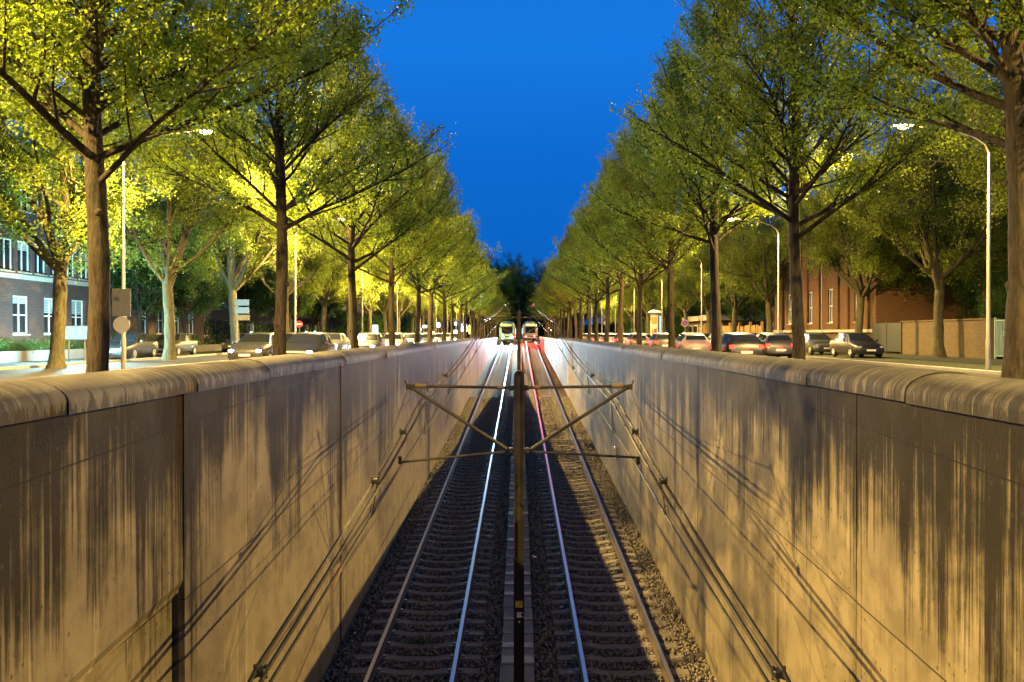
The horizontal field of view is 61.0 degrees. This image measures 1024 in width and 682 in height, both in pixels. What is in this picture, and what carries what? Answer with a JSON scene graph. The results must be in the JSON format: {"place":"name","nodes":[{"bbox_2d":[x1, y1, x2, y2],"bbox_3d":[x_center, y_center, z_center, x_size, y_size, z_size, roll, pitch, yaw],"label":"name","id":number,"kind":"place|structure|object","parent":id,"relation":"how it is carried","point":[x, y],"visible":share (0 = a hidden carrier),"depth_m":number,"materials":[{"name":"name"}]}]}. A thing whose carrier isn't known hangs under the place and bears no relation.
{"place":"outdoors","nodes":[
{"label":"outdoors","id":0,"kind":"place"},
{"bbox_2d":[0,137,203,350],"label":"brick building","id":1,"kind":"structure","parent":0,"point":[26,295],"depth_m":48.94,"materials":[{"name":"brick"}]},
{"bbox_2d":[0,237,14,271],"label":"window","id":2,"kind":"structure","parent":1,"relation":"in","point":[5,257],"depth_m":45.99,"materials":[{"name":"white glass"}]},
{"bbox_2d":[12,296,30,334],"bbox_3d":[-26.694,-1.373,47.142,0.265,2.140,1.670,0,0,0],"label":"window","id":3,"kind":"structure","parent":1,"relation":"in","point":[19,302],"depth_m":47.28,"materials":[{"name":"white glass"}]},
{"bbox_2d":[17,241,31,274],"bbox_3d":[-26.691,-4.560,47.425,0.265,1.770,1.350,0,0,0],"label":"window","id":4,"kind":"structure","parent":1,"relation":"in","point":[22,251],"depth_m":47.56,"materials":[{"name":"white glass"}]},
{"bbox_2d":[0,352,227,366],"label":"service road","id":5,"kind":"structure","parent":0,"point":[109,359],"depth_m":43.98,"materials":[{"name":"asphalt"}]},
{"bbox_2d":[65,326,86,361],"bbox_3d":[-21.619,0.186,43.179,1.414,1.908,0.204,0,0,0],"label":"light box","id":6,"kind":"object","parent":5,"relation":"on","point":[76,332],"visible":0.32,"depth_m":43.07,"materials":[{"name":"white"}]},
{"bbox_2d":[109,333,158,358],"bbox_3d":[-21.524,0.261,48.817,2.100,1.475,4.313,0,0,0],"label":"parked car","id":7,"kind":"object","parent":5,"relation":"on","point":[141,344],"visible":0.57,"depth_m":48.23,"materials":[{"name":"black paint"}]},
{"bbox_2d":[154,333,197,355],"bbox_3d":[-21.433,0.210,54.916,2.100,1.475,4.313,0,0,1],"label":"parked car","id":8,"kind":"object","parent":5,"relation":"on","point":[186,343],"visible":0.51,"depth_m":54.54,"materials":[{"name":"grey paint"}]},
{"bbox_2d":[0,350,227,364],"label":"pavement","id":9,"kind":"structure","parent":0,"point":[83,358],"depth_m":47.13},
{"bbox_2d":[0,344,227,362],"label":"planter wall","id":10,"kind":"structure","parent":9,"relation":"on","point":[21,356],"depth_m":44.60,"materials":[{"name":"concrete"}]},
{"bbox_2d":[110,209,203,332],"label":"maple tree","id":11,"kind":"object","parent":9,"relation":"on","point":[147,303],"visible":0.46,"depth_m":57.73,"materials":[{"name":"green plant"}]},
{"bbox_2d":[251,266,334,331],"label":"maple tree","id":12,"kind":"object","parent":9,"relation":"on","point":[302,306],"visible":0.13,"depth_m":90.96,"materials":[{"name":"green plant"}]},
{"bbox_2d":[275,275,346,331],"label":"maple tree","id":13,"kind":"object","parent":9,"relation":"on","point":[317,306],"visible":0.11,"depth_m":105.91,"materials":[{"name":"green plant"}]},
{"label":"planting bed","id":14,"kind":"structure","parent":9,"relation":"on","visible":0},
{"bbox_2d":[148,206,228,332],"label":"maple tree","id":15,"kind":"object","parent":14,"relation":"on","point":[199,302],"visible":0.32,"depth_m":66.50,"materials":[{"name":"green plant"}]},
{"bbox_2d":[0,337,475,379],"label":"pavement","id":16,"kind":"structure","parent":0,"point":[29,373],"depth_m":35.90,"materials":[{"name":"concrete"}]},
{"bbox_2d":[0,37,211,368],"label":"plane tree","id":17,"kind":"object","parent":16,"relation":"on","point":[35,169],"visible":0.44,"depth_m":32.80,"materials":[{"name":"green plant"}]},
{"bbox_2d":[31,16,294,359],"bbox_3d":[-18.647,-7.779,45.702,15.483,18.087,13.421,0,1,-23],"label":"plane tree","id":18,"kind":"object","parent":16,"relation":"on","point":[192,198],"visible":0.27,"depth_m":45.49,"materials":[{"name":"green plant"}]},
{"bbox_2d":[121,127,214,369],"bbox_3d":[-12.853,-3.371,32.478,3.550,9.200,0.300,0,0,0],"label":"street lamp","id":19,"kind":"object","parent":16,"relation":"on","point":[123,350],"visible":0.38,"depth_m":32.44,"materials":[{"name":"metal"}]},
{"bbox_2d":[112,289,130,315],"bbox_3d":[-14.540,-1.430,32.357,0.700,1.020,0.020,0,0,0],"label":"road sign","id":20,"kind":"object","parent":19,"relation":"attached to","point":[121,302],"visible":1,"depth_m":32.35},
{"bbox_2d":[138,90,340,346],"bbox_3d":[-17.120,-8.152,56.878,12.305,18.655,14.314,0,0,-2],"label":"plane tree","id":21,"kind":"object","parent":16,"relation":"on","point":[247,241],"visible":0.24,"depth_m":57.03,"materials":[{"name":"green plant"}]},
{"bbox_2d":[235,299,248,342],"bbox_3d":[-17.497,-0.830,56.370,0.920,3.720,0.125,0,0,0],"label":"direction sign","id":22,"kind":"object","parent":16,"relation":"on","point":[241,302],"visible":0.94,"depth_m":56.30,"materials":[{"name":"metal"}]},
{"bbox_2d":[216,137,371,332],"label":"plane tree","id":23,"kind":"object","parent":16,"relation":"on","point":[324,265],"visible":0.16,"depth_m":69.46,"materials":[{"name":"green plant"}]},
{"bbox_2d":[258,164,387,332],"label":"plane tree","id":24,"kind":"object","parent":16,"relation":"on","point":[340,290],"visible":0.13,"depth_m":81.28,"materials":[{"name":"green plant"}]},
{"bbox_2d":[303,201,388,337],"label":"plane tree","id":25,"kind":"object","parent":16,"relation":"on","point":[346,303],"visible":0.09,"depth_m":93.47,"materials":[{"name":"green plant"}]},
{"bbox_2d":[331,203,411,332],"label":"plane tree","id":26,"kind":"object","parent":16,"relation":"on","point":[369,318],"visible":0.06,"depth_m":106.97,"materials":[{"name":"green plant"}]},
{"bbox_2d":[356,225,424,332],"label":"plane tree","id":27,"kind":"object","parent":16,"relation":"on","point":[383,310],"visible":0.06,"depth_m":119.88,"materials":[{"name":"green plant"}]},
{"bbox_2d":[375,284,434,332],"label":"plane tree","id":28,"kind":"object","parent":16,"relation":"on","point":[413,297],"visible":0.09,"depth_m":134.00,"materials":[{"name":"green plant"}]},
{"bbox_2d":[204,254,274,344],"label":"apartment building","id":29,"kind":"structure","parent":0,"point":[219,315],"depth_m":100.33,"materials":[{"name":"brick"}]},
{"bbox_2d":[227,332,273,359],"bbox_3d":[-11.841,0.328,40.739,2.100,1.475,4.313,0,0,1],"label":"car","id":30,"kind":"object","parent":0,"point":[254,344],"visible":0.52,"depth_m":39.28,"materials":[{"name":"grey paint"}]},
{"bbox_2d":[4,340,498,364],"bbox_3d":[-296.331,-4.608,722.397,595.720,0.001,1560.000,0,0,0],"label":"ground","id":31,"kind":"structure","parent":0,"point":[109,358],"depth_m":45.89,"materials":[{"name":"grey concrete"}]},
{"bbox_2d":[0,353,227,369],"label":"kerb","id":32,"kind":"structure","parent":31,"relation":"on","point":[67,364],"depth_m":42.08,"materials":[{"name":"concrete"}]},
{"bbox_2d":[206,229,302,332],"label":"maple tree","id":33,"kind":"object","parent":31,"relation":"on","point":[259,301],"visible":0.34,"depth_m":77.67,"materials":[{"name":"green plant"}]},
{"bbox_2d":[204,318,329,343],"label":"hedge","id":34,"kind":"object","parent":31,"relation":"on","point":[218,329],"visible":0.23,"depth_m":85.24,"materials":[{"name":"green plant"}]},
{"bbox_2d":[330,309,457,334],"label":"hedge","id":35,"kind":"object","parent":31,"relation":"on","point":[405,323],"visible":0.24,"depth_m":164.84,"materials":[{"name":"green plant"}]},
{"bbox_2d":[483,253,528,336],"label":"plane tree","id":36,"kind":"object","parent":31,"relation":"on","point":[507,291],"visible":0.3,"depth_m":279.54,"materials":[{"name":"green plant"}]},
{"bbox_2d":[286,332,336,353],"bbox_3d":[-8.880,0.353,37.715,2.100,1.475,4.313,0,0,1],"label":"car","id":37,"kind":"object","parent":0,"point":[303,342],"visible":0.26,"depth_m":37.00,"materials":[{"name":"black paint"}]},
{"bbox_2d":[290,289,372,333],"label":"apartment building","id":38,"kind":"structure","parent":0,"point":[330,320],"depth_m":146.75,"materials":[{"name":"brown brick"}]},
{"bbox_2d":[348,333,386,348],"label":"car","id":39,"kind":"object","parent":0,"point":[371,339],"visible":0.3,"depth_m":52.84,"materials":[{"name":"silver metal"}]},
{"bbox_2d":[3,0,1023,341],"label":"sky","id":40,"kind":"structure","parent":0,"point":[527,86],"materials":[{"name":"blue"}]},
{"bbox_2d":[324,337,715,681],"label":"ballast bed","id":41,"kind":"object","parent":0,"point":[499,371],"depth_m":20.68,"materials":[{"name":"gravel"}]},
{"bbox_2d":[0,337,497,681],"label":"retaining wall","id":42,"kind":"structure","parent":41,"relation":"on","point":[181,523],"depth_m":9.80,"materials":[{"name":"concrete"}]},
{"bbox_2d":[348,338,515,681],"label":"railway track","id":43,"kind":"structure","parent":41,"relation":"on","point":[455,671],"depth_m":22.10,"materials":[{"name":"grey"}]},
{"bbox_2d":[500,352,534,681],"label":"cable duct","id":44,"kind":"object","parent":41,"relation":"on","point":[507,666],"visible":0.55,"depth_m":19.42,"materials":[{"name":"concrete"}]},
{"bbox_2d":[398,370,639,681],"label":"overhead pole","id":45,"kind":"object","parent":44,"relation":"on","point":[518,387],"visible":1,"depth_m":14.46,"materials":[{"name":"metal"}]},
{"bbox_2d":[532,315,769,681],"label":"contact wire","id":46,"kind":"object","parent":45,"relation":"attached to","point":[756,663],"visible":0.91,"depth_m":8.76,"materials":[{"name":"black metal"}]},
{"bbox_2d":[480,310,557,369],"bbox_3d":[0.357,1.585,44.313,3.982,6.308,0.380,0,0,0],"label":"overhead pole","id":47,"kind":"object","parent":44,"relation":"on","point":[518,317],"visible":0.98,"depth_m":44.34,"materials":[{"name":"metal"}]},
{"bbox_2d":[268,315,505,681],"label":"contact wire","id":48,"kind":"object","parent":47,"relation":"hanging from","point":[282,662],"visible":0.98,"depth_m":8.75,"materials":[{"name":"black metal"}]},
{"bbox_2d":[503,297,534,314],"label":"overhead pole","id":49,"kind":"object","parent":44,"relation":"on","point":[518,306],"visible":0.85,"depth_m":105.91,"materials":[{"name":"metal"}]},
{"bbox_2d":[247,304,505,681],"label":"carrier wire","id":50,"kind":"object","parent":49,"relation":"attached to","point":[284,625],"visible":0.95,"depth_m":8.42,"materials":[{"name":"black metal"}]},
{"bbox_2d":[258,304,504,681],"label":"carrier wire","id":51,"kind":"object","parent":49,"relation":"attached to","point":[292,628],"visible":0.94,"depth_m":8.71,"materials":[{"name":"black metal"}]},
{"bbox_2d":[533,304,779,681],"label":"carrier wire","id":52,"kind":"object","parent":49,"relation":"attached to","point":[743,625],"visible":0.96,"depth_m":8.69,"materials":[{"name":"black metal"}]},
{"bbox_2d":[532,304,790,681],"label":"carrier wire","id":53,"kind":"object","parent":49,"relation":"attached to","point":[754,626],"visible":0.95,"depth_m":8.40,"materials":[{"name":"black metal"}]},
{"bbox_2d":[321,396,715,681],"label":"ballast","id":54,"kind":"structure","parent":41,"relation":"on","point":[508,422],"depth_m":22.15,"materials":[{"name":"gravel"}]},
{"bbox_2d":[522,338,689,681],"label":"railway track","id":55,"kind":"structure","parent":41,"relation":"on","point":[665,671],"depth_m":22.07,"materials":[{"name":"grey"}]},
{"bbox_2d":[539,337,1023,681],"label":"retaining wall","id":56,"kind":"structure","parent":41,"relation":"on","point":[853,522],"depth_m":10.00,"materials":[{"name":"concrete"}]},
{"bbox_2d":[539,337,1002,368],"bbox_3d":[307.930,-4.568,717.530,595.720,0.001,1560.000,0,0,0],"label":"ground","id":57,"kind":"structure","parent":0,"point":[979,365],"depth_m":47.67,"materials":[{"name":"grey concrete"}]},
{"bbox_2d":[464,318,574,336],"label":"hedge","id":58,"kind":"object","parent":57,"relation":"on","point":[541,330],"visible":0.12,"depth_m":405.38,"materials":[{"name":"green plant"}]},
{"bbox_2d":[583,311,698,337],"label":"hedge","id":59,"kind":"object","parent":57,"relation":"on","point":[679,328],"visible":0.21,"depth_m":196.72,"materials":[{"name":"green plant"}]},
{"bbox_2d":[611,263,684,333],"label":"plane tree","id":60,"kind":"object","parent":57,"relation":"on","point":[648,303],"visible":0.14,"depth_m":137.99,"materials":[{"name":"green plant"}]},
{"bbox_2d":[650,222,751,332],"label":"plane tree","id":61,"kind":"object","parent":57,"relation":"on","point":[706,301],"visible":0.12,"depth_m":114.45,"materials":[{"name":"green plant"}]},
{"bbox_2d":[682,315,765,332],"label":"kiosk","id":62,"kind":"object","parent":57,"relation":"on","point":[694,322],"visible":0.27,"depth_m":126.92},
{"bbox_2d":[697,321,763,332],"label":"board fence","id":63,"kind":"object","parent":57,"relation":"on","point":[749,328],"visible":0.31,"depth_m":101.50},
{"bbox_2d":[722,276,774,325],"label":"maple tree","id":64,"kind":"object","parent":57,"relation":"on","point":[756,309],"visible":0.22,"depth_m":106.76,"materials":[{"name":"green plant"}]},
{"bbox_2d":[686,161,818,332],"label":"plane tree","id":65,"kind":"object","parent":57,"relation":"on","point":[740,254],"visible":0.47,"depth_m":86.90,"materials":[{"name":"green plant"}]},
{"bbox_2d":[574,338,1000,374],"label":"kerb","id":66,"kind":"structure","parent":57,"relation":"on","point":[924,367],"depth_m":35.93,"materials":[{"name":"concrete"}]},
{"bbox_2d":[805,333,831,354],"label":"parked car","id":67,"kind":"object","parent":57,"relation":"on","point":[818,342],"visible":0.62,"depth_m":57.83,"materials":[{"name":"grey paint"}]},
{"bbox_2d":[830,333,883,357],"bbox_3d":[20.590,0.234,51.978,2.100,1.475,4.313,0,0,0],"label":"parked car","id":68,"kind":"object","parent":57,"relation":"on","point":[851,345],"visible":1,"depth_m":51.10,"materials":[{"name":"black paint"}]},
{"bbox_2d":[760,98,955,332],"bbox_3d":[25.207,-8.237,65.531,12.322,18.681,14.334,0,1,-23],"label":"plane tree","id":69,"kind":"object","parent":57,"relation":"on","point":[824,254],"visible":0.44,"depth_m":64.07,"materials":[{"name":"green plant"}]},
{"bbox_2d":[773,145,993,351],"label":"brick house","id":70,"kind":"structure","parent":57,"relation":"on","point":[829,305],"depth_m":70.78,"materials":[{"name":"brick"}]},
{"bbox_2d":[872,321,901,353],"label":"metal gate","id":71,"kind":"structure","parent":57,"relation":"on","point":[887,336],"depth_m":61.79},
{"bbox_2d":[814,52,1007,357],"bbox_3d":[26.114,-8.257,51.710,16.235,18.965,14.073,0,0,-2],"label":"plane tree","id":72,"kind":"object","parent":57,"relation":"on","point":[907,209],"visible":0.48,"depth_m":51.45,"materials":[{"name":"green plant"}]},
{"bbox_2d":[873,96,1007,317],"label":"plane tree","id":73,"kind":"object","parent":57,"relation":"on","point":[942,246],"visible":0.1,"depth_m":60.32,"materials":[{"name":"green plant"}]},
{"bbox_2d":[901,318,998,358],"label":"garden wall","id":74,"kind":"structure","parent":57,"relation":"on","point":[964,338],"depth_m":52.40,"materials":[{"name":"brick"}]},
{"bbox_2d":[948,224,1007,353],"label":"maple tree","id":75,"kind":"object","parent":57,"relation":"on","point":[972,289],"visible":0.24,"depth_m":62.34,"materials":[{"name":"green plant"}]},
{"bbox_2d":[973,262,1007,329],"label":"maple tree","id":76,"kind":"object","parent":57,"relation":"on","point":[996,311],"visible":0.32,"depth_m":54.22,"materials":[{"name":"green plant"}]},
{"bbox_2d":[994,317,1004,358],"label":"metal gate","id":77,"kind":"structure","parent":57,"relation":"on","point":[996,355],"depth_m":47.61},
{"bbox_2d":[555,338,1000,376],"bbox_3d":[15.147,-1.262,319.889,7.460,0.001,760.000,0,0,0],"label":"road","id":78,"kind":"structure","parent":0,"point":[991,375],"depth_m":34.14,"materials":[{"name":"asphalt"}]},
{"bbox_2d":[675,333,710,350],"bbox_3d":[10.931,0.222,53.421,2.100,1.475,4.313,0,0,0],"label":"car","id":79,"kind":"object","parent":78,"relation":"on","point":[696,341],"visible":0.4,"depth_m":51.42,"materials":[{"name":"white paint"}]},
{"bbox_2d":[709,332,764,355],"bbox_3d":[10.737,0.319,41.781,2.100,1.475,4.313,0,0,0],"label":"car","id":80,"kind":"object","parent":78,"relation":"on","point":[743,343],"visible":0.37,"depth_m":39.79,"materials":[{"name":"black paint"}]},
{"bbox_2d":[756,332,791,357],"bbox_3d":[13.981,0.274,47.254,2.100,1.475,4.313,0,0,0],"label":"car","id":81,"kind":"object","parent":78,"relation":"on","point":[777,344],"visible":0.42,"depth_m":45.21,"materials":[{"name":"grey paint"}]},
{"bbox_2d":[806,355,1001,370],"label":"pavement","id":82,"kind":"structure","parent":0,"point":[909,363],"depth_m":40.79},
{"bbox_2d":[894,122,990,369],"bbox_3d":[15.671,-3.364,31.648,3.550,9.200,0.300,0,0,0],"label":"street lamp","id":83,"kind":"object","parent":82,"relation":"on","point":[988,330],"visible":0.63,"depth_m":31.59,"materials":[{"name":"metal"}]},
{"bbox_2d":[814,352,1002,364],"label":"pavement","id":84,"kind":"structure","parent":0,"point":[945,359],"depth_m":47.06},
{"bbox_2d":[652,231,719,332],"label":"plane tree","id":85,"kind":"object","parent":84,"relation":"on","point":[685,309],"visible":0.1,"depth_m":130.10,"materials":[{"name":"green plant"}]},
{"bbox_2d":[674,188,774,331],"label":"plane tree","id":86,"kind":"object","parent":84,"relation":"on","point":[702,255],"visible":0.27,"depth_m":100.58,"materials":[{"name":"green plant"}]},
{"bbox_2d":[894,14,1007,230],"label":"plane tree","id":87,"kind":"object","parent":84,"relation":"on","point":[998,153],"visible":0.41,"depth_m":38.27,"materials":[{"name":"green plant"}]},
{"label":"planted verge","id":88,"kind":"structure","parent":0,"visible":0},
{"bbox_2d":[0,0,414,372],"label":"linden tree","id":89,"kind":"object","parent":88,"relation":"on","point":[86,33],"visible":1,"depth_m":12.74,"materials":[{"name":"green plant"}]},
{"bbox_2d":[77,0,457,355],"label":"linden tree","id":90,"kind":"object","parent":88,"relation":"on","point":[279,131],"visible":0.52,"depth_m":22.30,"materials":[{"name":"green plant"}]},
{"bbox_2d":[220,3,464,348],"bbox_3d":[-6.314,-5.912,33.636,9.124,14.393,8.907,0,0,8],"label":"linden tree","id":91,"kind":"object","parent":88,"relation":"on","point":[375,214],"visible":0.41,"depth_m":32.54,"materials":[{"name":"green plant"}]},
{"bbox_2d":[309,94,473,344],"bbox_3d":[-5.747,-5.502,43.260,7.906,13.393,7.031,0,0,-2],"label":"linden tree","id":92,"kind":"object","parent":88,"relation":"on","point":[433,246],"visible":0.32,"depth_m":42.57,"materials":[{"name":"green plant"}]},
{"bbox_2d":[363,138,497,342],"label":"linden tree","id":93,"kind":"object","parent":88,"relation":"on","point":[421,277],"visible":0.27,"depth_m":52.99,"materials":[{"name":"green plant"}]},
{"bbox_2d":[371,146,501,341],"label":"linden tree","id":94,"kind":"object","parent":88,"relation":"on","point":[471,262],"visible":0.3,"depth_m":62.19,"materials":[{"name":"green plant"}]},
{"bbox_2d":[409,195,494,340],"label":"linden tree","id":95,"kind":"object","parent":88,"relation":"on","point":[457,289],"visible":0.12,"depth_m":72.54,"materials":[{"name":"green plant"}]},
{"bbox_2d":[421,226,487,339],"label":"linden tree","id":96,"kind":"object","parent":88,"relation":"on","point":[453,301],"visible":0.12,"depth_m":82.68,"materials":[{"name":"green plant"}]},
{"bbox_2d":[437,244,494,338],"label":"linden tree","id":97,"kind":"object","parent":88,"relation":"on","point":[471,303],"visible":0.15,"depth_m":102.60,"materials":[{"name":"green plant"}]},
{"bbox_2d":[437,209,506,338],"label":"linden tree","id":98,"kind":"object","parent":88,"relation":"on","point":[485,289],"visible":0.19,"depth_m":92.78,"materials":[{"name":"green plant"}]},
{"label":"planted verge","id":99,"kind":"structure","parent":0,"visible":0},
{"bbox_2d":[532,223,599,338],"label":"linden tree","id":100,"kind":"object","parent":99,"relation":"on","point":[566,238],"visible":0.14,"depth_m":112.68,"materials":[{"name":"green plant"}]},
{"bbox_2d":[548,208,602,338],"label":"linden tree","id":101,"kind":"object","parent":99,"relation":"on","point":[580,302],"visible":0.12,"depth_m":102.43,"materials":[{"name":"green plant"}]},
{"bbox_2d":[547,202,629,339],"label":"linden tree","id":102,"kind":"object","parent":99,"relation":"on","point":[587,303],"visible":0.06,"depth_m":92.45,"materials":[{"name":"green plant"}]},
{"bbox_2d":[541,193,644,340],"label":"linden tree","id":103,"kind":"object","parent":99,"relation":"on","point":[595,291],"visible":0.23,"depth_m":82.88,"materials":[{"name":"green plant"}]},
{"bbox_2d":[538,159,674,341],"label":"linden tree","id":104,"kind":"object","parent":99,"relation":"on","point":[608,293],"visible":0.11,"depth_m":72.50,"materials":[{"name":"green plant"}]},
{"bbox_2d":[552,121,684,342],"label":"linden tree","id":105,"kind":"object","parent":99,"relation":"on","point":[599,268],"visible":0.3,"depth_m":62.49,"materials":[{"name":"green plant"}]},
{"bbox_2d":[569,115,727,344],"bbox_3d":[8.382,-6.559,52.920,9.523,15.388,9.755,0,0,7],"label":"linden tree","id":106,"kind":"object","parent":99,"relation":"on","point":[599,251],"visible":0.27,"depth_m":52.38,"materials":[{"name":"green plant"}]},
{"bbox_2d":[595,65,756,347],"bbox_3d":[7.910,-6.351,42.512,8.191,15.121,10.445,0,0,0],"label":"linden tree","id":107,"kind":"object","parent":99,"relation":"on","point":[658,245],"visible":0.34,"depth_m":41.93,"materials":[{"name":"green plant"}]},
{"bbox_2d":[581,0,852,351],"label":"linden tree","id":108,"kind":"object","parent":99,"relation":"on","point":[716,197],"visible":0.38,"depth_m":32.04,"materials":[{"name":"green plant"}]},
{"bbox_2d":[608,0,984,359],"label":"linden tree","id":109,"kind":"object","parent":99,"relation":"on","point":[797,159],"visible":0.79,"depth_m":22.39,"materials":[{"name":"green plant"}]},
{"bbox_2d":[740,0,1023,378],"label":"linden tree","id":110,"kind":"object","parent":99,"relation":"on","point":[1007,37],"visible":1,"depth_m":13.55,"materials":[{"name":"green plant"}]},
{"label":"ground","id":111,"kind":"structure","parent":0,"visible":0},
{"bbox_2d":[493,250,537,322],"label":"plane tree","id":112,"kind":"object","parent":111,"relation":"on","point":[521,291],"visible":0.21,"depth_m":302.06,"materials":[{"name":"green plant"}]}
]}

